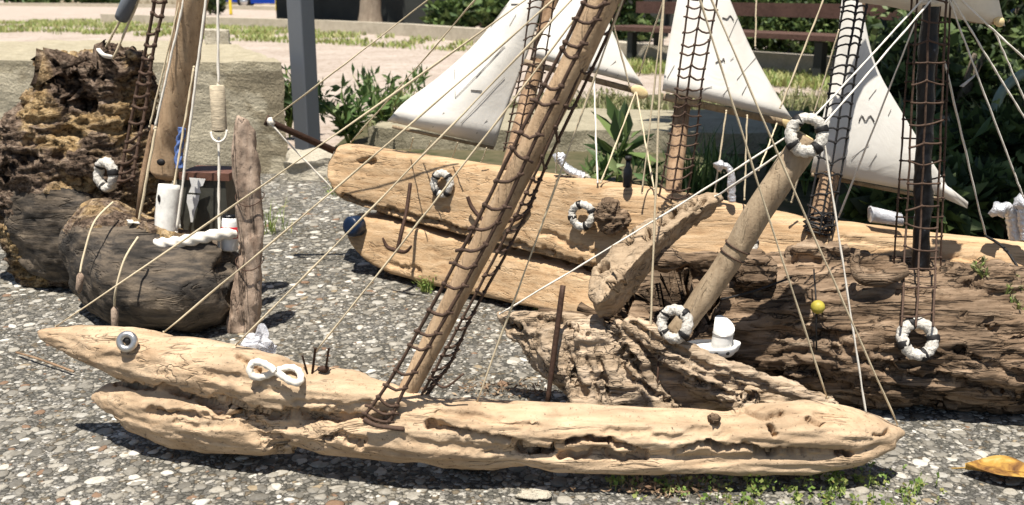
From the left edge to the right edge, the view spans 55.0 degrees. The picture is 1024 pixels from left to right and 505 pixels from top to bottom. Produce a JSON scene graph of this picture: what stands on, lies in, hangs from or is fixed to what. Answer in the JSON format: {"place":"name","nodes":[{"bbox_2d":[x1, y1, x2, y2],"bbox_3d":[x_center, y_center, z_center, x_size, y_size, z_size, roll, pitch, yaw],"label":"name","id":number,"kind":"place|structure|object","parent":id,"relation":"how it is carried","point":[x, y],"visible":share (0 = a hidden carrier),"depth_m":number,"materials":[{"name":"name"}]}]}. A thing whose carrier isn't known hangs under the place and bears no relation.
{"place":"outdoors","nodes":[
{"label":"outdoors","id":0,"kind":"place"},
{"bbox_2d":[60,0,274,4],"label":"wall","id":1,"kind":"structure","parent":0,"point":[169,2],"depth_m":59.54,"materials":[{"name":"paint"}]},
{"bbox_2d":[0,0,1018,147],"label":"ground","id":2,"kind":"structure","parent":0,"point":[395,61],"depth_m":13.18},
{"bbox_2d":[0,0,20,2],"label":"bush","id":3,"kind":"object","parent":2,"relation":"on","point":[7,1],"visible":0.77,"depth_m":55.31,"materials":[{"name":"green plant"}]},
{"bbox_2d":[9,0,77,2],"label":"bush","id":4,"kind":"object","parent":2,"relation":"on","point":[42,1],"visible":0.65,"depth_m":54.89,"materials":[{"name":"green plant"}]},
{"bbox_2d":[73,0,120,3],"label":"bush","id":5,"kind":"object","parent":2,"relation":"on","point":[101,1],"visible":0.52,"depth_m":55.35,"materials":[{"name":"green plant"}]},
{"bbox_2d":[0,3,275,9],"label":"kerb","id":6,"kind":"structure","parent":2,"relation":"on","point":[242,7],"depth_m":51.25,"materials":[{"name":"concrete"}]},
{"bbox_2d":[0,40,287,173],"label":"concrete block","id":7,"kind":"structure","parent":2,"relation":"on","point":[252,82],"depth_m":4.41,"materials":[{"name":"concrete"}]},
{"bbox_2d":[204,28,229,44],"bbox_3d":[-1.738,-1.270,5.801,0.148,0.103,0.180,-5,16,-17],"label":"broken brick","id":8,"kind":"object","parent":7,"relation":"on","point":[210,36],"visible":0.69,"depth_m":5.72,"materials":[{"name":"stone"}]},
{"bbox_2d":[207,0,226,14],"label":"dark shrub","id":9,"kind":"object","parent":2,"relation":"on","point":[212,7],"visible":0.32,"depth_m":33.89,"materials":[{"name":"green plant"}]},
{"bbox_2d":[229,0,232,14],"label":"bollard","id":10,"kind":"object","parent":2,"relation":"on","point":[230,7],"visible":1,"depth_m":33.98,"materials":[{"name":"yellow paint"}]},
{"bbox_2d":[226,0,274,5],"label":"parked car","id":11,"kind":"object","parent":2,"relation":"on","point":[246,2],"visible":0.31,"depth_m":46.54,"materials":[{"name":"blue paint"}]},
{"bbox_2d":[281,64,324,137],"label":"leafy plant","id":12,"kind":"object","parent":2,"relation":"on","point":[287,103],"visible":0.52,"depth_m":5.46,"materials":[{"name":"green plant"}]},
{"bbox_2d":[286,0,320,149],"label":"steel post","id":13,"kind":"object","parent":2,"relation":"on","point":[302,46],"depth_m":4.70,"materials":[{"name":"grey metal"}]},
{"bbox_2d":[358,0,382,21],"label":"tree","id":14,"kind":"object","parent":2,"relation":"on","point":[370,11],"visible":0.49,"depth_m":22.30,"materials":[{"name":"brown plant"}]},
{"bbox_2d":[0,17,829,90],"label":"grass","id":15,"kind":"structure","parent":2,"relation":"on","point":[802,78],"depth_m":17.33,"materials":[{"name":"green plant"}]},
{"bbox_2d":[418,0,491,28],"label":"bush","id":16,"kind":"object","parent":2,"relation":"on","point":[447,13],"visible":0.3,"depth_m":20.64,"materials":[{"name":"green plant"}]},
{"bbox_2d":[276,0,676,25],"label":"boundary wall","id":17,"kind":"structure","parent":2,"relation":"on","point":[394,11],"depth_m":25.11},
{"bbox_2d":[100,14,1012,87],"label":"kerb","id":18,"kind":"structure","parent":2,"relation":"on","point":[780,60],"depth_m":17.45,"materials":[{"name":"concrete"}]},
{"bbox_2d":[464,0,665,40],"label":"bush","id":19,"kind":"object","parent":2,"relation":"on","point":[493,9],"visible":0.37,"depth_m":16.22,"materials":[{"name":"green plant"}]},
{"bbox_2d":[368,108,950,153],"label":"concrete slab","id":20,"kind":"structure","parent":2,"relation":"on","point":[381,133],"depth_m":5.16,"materials":[{"name":"beige concrete"}]},
{"bbox_2d":[334,94,1023,241],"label":"planting bed","id":21,"kind":"object","parent":2,"relation":"on","point":[574,159],"depth_m":4.64,"materials":[{"name":"soil"}]},
{"bbox_2d":[318,74,389,143],"bbox_3d":[-0.873,-0.732,5.069,0.452,0.411,0.428,-9,17,-29],"label":"leafy plant","id":22,"kind":"object","parent":21,"relation":"on","point":[344,114],"visible":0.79,"depth_m":5.05,"materials":[{"name":"green plant"}]},
{"bbox_2d":[351,63,431,123],"bbox_3d":[-0.670,-0.859,5.515,0.431,0.428,0.534,0,15,0],"label":"leafy plant","id":23,"kind":"object","parent":21,"relation":"on","point":[398,98],"visible":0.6,"depth_m":5.46,"materials":[{"name":"green plant"}]},
{"bbox_2d":[566,151,623,179],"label":"leafy plant","id":24,"kind":"object","parent":21,"relation":"on","point":[613,165],"visible":0.72,"depth_m":4.13,"materials":[{"name":"green plant"}]},
{"bbox_2d":[362,83,828,127],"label":"bed weeds","id":25,"kind":"object","parent":21,"relation":"on","point":[792,100],"visible":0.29,"depth_m":6.78,"materials":[{"name":"green plant"}]},
{"bbox_2d":[584,95,662,181],"bbox_3d":[0.447,-0.482,4.192,0.317,0.377,0.350,-4,16,-16],"label":"agave plant","id":26,"kind":"object","parent":21,"relation":"on","point":[617,118],"visible":0.77,"depth_m":4.18,"materials":[{"name":"green plant"}]},
{"bbox_2d":[617,156,664,187],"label":"leafy plant","id":27,"kind":"object","parent":21,"relation":"on","point":[638,174],"visible":0.69,"depth_m":4.07,"materials":[{"name":"green plant"}]},
{"bbox_2d":[635,119,783,199],"bbox_3d":[0.790,-0.378,3.927,0.670,0.311,0.422,-5,16,-19],"label":"grass clump","id":28,"kind":"object","parent":21,"relation":"on","point":[701,180],"visible":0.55,"depth_m":3.90,"materials":[{"name":"green plant"}]},
{"bbox_2d":[711,150,751,180],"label":"leafy plant","id":29,"kind":"object","parent":21,"relation":"on","point":[739,161],"visible":0.28,"depth_m":4.17,"materials":[{"name":"green plant"}]},
{"bbox_2d":[750,105,824,181],"bbox_3d":[1.322,-0.488,4.344,0.541,0.338,0.420,-8,17,-29],"label":"shaded bush","id":30,"kind":"object","parent":21,"relation":"on","point":[807,129],"visible":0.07,"depth_m":4.29,"materials":[{"name":"green plant"}]},
{"bbox_2d":[767,128,815,195],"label":"leafy plant","id":31,"kind":"object","parent":21,"relation":"on","point":[806,176],"visible":0.29,"depth_m":3.96,"materials":[{"name":"green plant"}]},
{"bbox_2d":[880,53,945,124],"bbox_3d":[1.968,-0.778,5.085,0.504,0.512,0.662,7,16,24],"label":"shaded bush","id":32,"kind":"object","parent":21,"relation":"on","point":[887,74],"visible":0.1,"depth_m":4.87,"materials":[{"name":"green plant"}]},
{"bbox_2d":[838,147,1014,235],"bbox_3d":[1.433,-0.197,3.333,0.499,0.305,0.733,13,20,40],"label":"shaded bush","id":33,"kind":"object","parent":21,"relation":"on","point":[958,219],"visible":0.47,"depth_m":3.19,"materials":[{"name":"green plant"}]},
{"bbox_2d":[829,0,1023,86],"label":"shaded bush","id":34,"kind":"object","parent":21,"relation":"on","point":[986,37],"visible":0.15,"depth_m":7.08,"materials":[{"name":"green plant"}]},
{"bbox_2d":[870,9,1023,115],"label":"shaded bush","id":35,"kind":"object","parent":21,"relation":"on","point":[961,70],"visible":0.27,"depth_m":5.71,"materials":[{"name":"green plant"}]},
{"bbox_2d":[898,88,998,155],"bbox_3d":[1.714,-0.479,4.026,0.492,0.458,0.666,7,17,26],"label":"leafy plant","id":36,"kind":"object","parent":21,"relation":"on","point":[985,126],"visible":0.14,"depth_m":3.95,"materials":[{"name":"green plant"}]},
{"bbox_2d":[932,96,1023,172],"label":"shaded bush","id":37,"kind":"object","parent":21,"relation":"on","point":[984,146],"visible":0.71,"depth_m":4.02,"materials":[{"name":"green plant"}]},
{"bbox_2d":[947,94,1023,112],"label":"weed","id":38,"kind":"object","parent":21,"relation":"on","point":[995,101],"visible":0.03,"depth_m":4.57,"materials":[{"name":"green plant"}]},
{"bbox_2d":[956,162,1023,241],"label":"shaded bush","id":39,"kind":"object","parent":21,"relation":"on","point":[1004,187],"visible":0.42,"depth_m":3.25,"materials":[{"name":"green plant"}]},
{"bbox_2d":[991,69,1023,111],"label":"bent tube","id":40,"kind":"object","parent":21,"relation":"on","point":[1001,91],"visible":0.3,"depth_m":4.94,"materials":[{"name":"metal"}]},
{"bbox_2d":[999,3,1023,68],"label":"shaded bush","id":41,"kind":"object","parent":21,"relation":"on","point":[1018,34],"visible":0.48,"depth_m":6.51,"materials":[{"name":"green plant"}]},
{"bbox_2d":[613,0,900,79],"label":"park bench","id":42,"kind":"object","parent":2,"relation":"on","point":[805,10],"visible":0.42,"depth_m":9.39,"materials":[{"name":"brown wood"}]},
{"bbox_2d":[676,0,1018,55],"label":"hedge","id":43,"kind":"object","parent":2,"relation":"on","point":[795,24],"visible":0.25,"depth_m":11.20,"materials":[{"name":"green plant"}]},
{"bbox_2d":[0,173,1023,504],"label":"aggregate pavement","id":44,"kind":"structure","parent":0,"point":[476,342],"depth_m":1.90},
{"bbox_2d":[15,351,74,372],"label":"twig","id":45,"kind":"object","parent":44,"relation":"on","point":[48,362],"visible":1,"depth_m":2.17,"materials":[{"name":"brown wood"}]},
{"bbox_2d":[0,0,264,333],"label":"driftwood boat","id":46,"kind":"object","parent":44,"relation":"on","point":[69,120],"visible":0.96,"depth_m":2.46,"materials":[{"name":"brown wood"}]},
{"bbox_2d":[93,157,118,192],"bbox_3d":[-1.059,-0.201,2.564,0.092,0.095,0.036,9,17,30],"label":"life ring","id":47,"kind":"object","parent":46,"relation":"hanging from","point":[101,165],"visible":1,"depth_m":2.55,"materials":[{"name":"fabric"}]},
{"bbox_2d":[263,198,292,234],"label":"weed","id":48,"kind":"object","parent":44,"relation":"on","point":[270,224],"visible":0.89,"depth_m":3.36,"materials":[{"name":"green plant"}]},
{"bbox_2d":[283,148,332,180],"bbox_3d":[-0.895,-0.383,4.420,0.247,0.146,0.267,-3,15,-10],"label":"broken stone","id":49,"kind":"object","parent":44,"relation":"on","point":[317,159],"visible":0.48,"depth_m":4.32,"materials":[{"name":"beige stone"}]},
{"bbox_2d":[411,276,434,292],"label":"weed","id":50,"kind":"object","parent":44,"relation":"on","point":[425,287],"visible":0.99,"depth_m":2.70,"materials":[{"name":"green plant"}]},
{"bbox_2d":[37,0,904,475],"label":"driftwood ship","id":51,"kind":"object","parent":44,"relation":"on","point":[193,394],"visible":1,"depth_m":1.61,"materials":[{"name":"wood"}]},
{"bbox_2d":[240,323,276,353],"bbox_3d":[-0.461,0.162,1.781,0.066,0.066,0.053,0,15,0],"label":"plastic scrap","id":52,"kind":"object","parent":51,"relation":"on","point":[259,339],"visible":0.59,"depth_m":1.77,"materials":[{"name":"white plastic"}]},
{"bbox_2d":[514,489,551,499],"bbox_3d":[0.034,0.396,1.610,0.062,0.018,0.033,0,15,0],"label":"flat stone","id":53,"kind":"object","parent":44,"relation":"on","point":[533,494],"visible":1,"depth_m":1.60,"materials":[{"name":"beige stone"}]},
{"bbox_2d":[424,376,741,498],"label":"dry litter","id":54,"kind":"object","parent":44,"relation":"on","point":[651,486],"visible":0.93,"depth_m":1.64,"materials":[{"name":"brown plant"}]},
{"bbox_2d":[264,0,1023,311],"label":"plank ship","id":55,"kind":"object","parent":44,"relation":"on","point":[436,238],"visible":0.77,"depth_m":2.45,"materials":[{"name":"wood"}]},
{"bbox_2d":[382,183,411,253],"bbox_3d":[-0.307,-0.092,2.649,0.086,0.176,0.122,0,15,0],"label":"anchor","id":56,"kind":"object","parent":55,"relation":"attached to","point":[393,249],"visible":0.94,"depth_m":2.65,"materials":[{"name":"metal"}]},
{"bbox_2d":[430,169,453,197],"bbox_3d":[-0.189,-0.186,2.662,0.075,0.078,0.030,8,17,28],"label":"life ring","id":57,"kind":"object","parent":55,"relation":"attached to","point":[437,175],"visible":0.91,"depth_m":2.65,"materials":[{"name":"fabric"}]},
{"bbox_2d":[466,196,530,222],"bbox_3d":[-0.041,-0.099,2.544,0.198,0.074,0.025,9,17,31],"label":"anchor","id":58,"kind":"object","parent":55,"relation":"attached to","point":[474,210],"visible":0.33,"depth_m":2.58,"materials":[{"name":"metal"}]},
{"bbox_2d":[552,152,584,177],"bbox_3d":[0.142,-0.214,2.454,0.084,0.074,0.036,4,15,14],"label":"foil ornament","id":59,"kind":"object","parent":55,"relation":"on","point":[569,170],"visible":0.87,"depth_m":2.44,"materials":[{"name":"white"}]},
{"bbox_2d":[568,200,595,230],"bbox_3d":[0.170,-0.090,2.383,0.072,0.073,0.031,7,16,25],"label":"life ring","id":60,"kind":"object","parent":55,"relation":"attached to","point":[572,215],"visible":0.98,"depth_m":2.37,"materials":[{"name":"fabric"}]},
{"bbox_2d":[593,197,631,235],"bbox_3d":[0.239,-0.086,2.346,0.093,0.094,0.067,0,15,0],"label":"root knob","id":61,"kind":"object","parent":55,"relation":"attached to","point":[611,217],"visible":1,"depth_m":2.32,"materials":[{"name":"brown wood"}]},
{"bbox_2d":[623,156,632,187],"bbox_3d":[0.278,-0.194,2.360,0.022,0.076,0.022,0,15,0],"label":"bottle","id":62,"kind":"object","parent":55,"relation":"on","point":[627,176],"visible":1,"depth_m":2.35,"materials":[{"name":"black glass"}]},
{"bbox_2d":[713,160,735,202],"bbox_3d":[0.498,-0.167,2.302,0.059,0.102,0.026,0,15,0],"label":"foil ornament","id":63,"kind":"object","parent":55,"relation":"on","point":[720,165],"visible":0.9,"depth_m":2.30,"materials":[{"name":"white"}]},
{"bbox_2d":[867,206,903,225],"bbox_3d":[0.861,-0.085,2.267,0.077,0.043,0.038,4,15,13],"label":"plastic cup","id":64,"kind":"object","parent":55,"relation":"on","point":[878,215],"visible":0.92,"depth_m":2.25,"materials":[{"name":"white plastic"}]},
{"bbox_2d":[988,201,1020,240],"bbox_3d":[1.093,-0.068,2.181,0.086,0.090,0.036,-4,15,-16],"label":"foil ornament","id":65,"kind":"object","parent":55,"relation":"on","point":[1007,211],"visible":0.98,"depth_m":2.17,"materials":[{"name":"white"}]},
{"bbox_2d":[1013,193,1023,240],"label":"foil ornament","id":66,"kind":"object","parent":55,"relation":"on","point":[1018,203],"visible":0.97,"depth_m":2.16,"materials":[{"name":"white"}]},
{"bbox_2d":[497,0,931,411],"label":"winged ship","id":67,"kind":"object","parent":44,"relation":"on","point":[587,354],"visible":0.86,"depth_m":1.82,"materials":[{"name":"brown wood"}]},
{"bbox_2d":[656,304,693,343],"bbox_3d":[0.295,0.130,1.783,0.069,0.070,0.037,10,18,32],"label":"life ring","id":68,"kind":"object","parent":67,"relation":"on","point":[682,313],"visible":1,"depth_m":1.77,"materials":[{"name":"plastic"}]},
{"bbox_2d":[784,112,828,157],"bbox_3d":[0.518,-0.206,1.727,0.075,0.078,0.042,0,15,0],"label":"life ring","id":69,"kind":"object","parent":67,"relation":"attached to","point":[815,147],"visible":1,"depth_m":1.72,"materials":[{"name":"fabric"}]},
{"bbox_2d":[575,461,947,504],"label":"clover","id":70,"kind":"object","parent":44,"relation":"on","point":[833,476],"visible":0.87,"depth_m":1.62,"materials":[{"name":"green plant"}]},
{"bbox_2d":[606,0,1023,414],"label":"dark log ship","id":71,"kind":"object","parent":44,"relation":"on","point":[975,362],"visible":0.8,"depth_m":1.92,"materials":[{"name":"wood"}]},
{"bbox_2d":[752,240,758,248],"bbox_3d":[0.545,-0.021,2.261,0.056,0.058,0.024,-8,17,-28],"label":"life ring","id":72,"kind":"object","parent":71,"relation":"attached to","point":[756,245],"visible":0.12,"depth_m":2.26,"materials":[{"name":"fabric"}]},
{"bbox_2d":[811,298,824,318],"bbox_3d":[0.585,0.108,1.881,0.027,0.042,0.026,0,15,0],"label":"yellow ball","id":73,"kind":"object","parent":71,"relation":"hanging from","point":[817,307],"visible":1,"depth_m":1.87,"materials":[{"name":"yellow plastic"}]},
{"bbox_2d":[896,317,939,361],"bbox_3d":[0.758,0.161,1.838,0.082,0.078,0.053,0,15,0],"label":"life ring","id":74,"kind":"object","parent":71,"relation":"hanging from","point":[909,351],"visible":0.98,"depth_m":1.83,"materials":[{"name":"fabric"}]},
{"bbox_2d":[970,256,987,270],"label":"plant","id":75,"kind":"object","parent":71,"relation":"attached to","point":[983,259],"visible":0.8,"depth_m":1.94,"materials":[{"name":"green plant"}]},
{"bbox_2d":[970,262,989,277],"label":"plant","id":76,"kind":"object","parent":71,"relation":"attached to","point":[980,271],"visible":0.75,"depth_m":1.93,"materials":[{"name":"green plant"}]},
{"bbox_2d":[1003,282,1023,293],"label":"plant","id":77,"kind":"object","parent":71,"relation":"attached to","point":[1007,291],"visible":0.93,"depth_m":1.91,"materials":[{"name":"green plant"}]},
{"bbox_2d":[1009,294,1023,309],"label":"plant","id":78,"kind":"object","parent":71,"relation":"attached to","point":[1013,299],"visible":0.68,"depth_m":1.88,"materials":[{"name":"green plant"}]},
{"bbox_2d":[951,455,1023,477],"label":"fallen leaf","id":79,"kind":"object","parent":44,"relation":"on","point":[1003,465],"visible":1,"depth_m":1.68,"materials":[{"name":"plant"}]}
]}

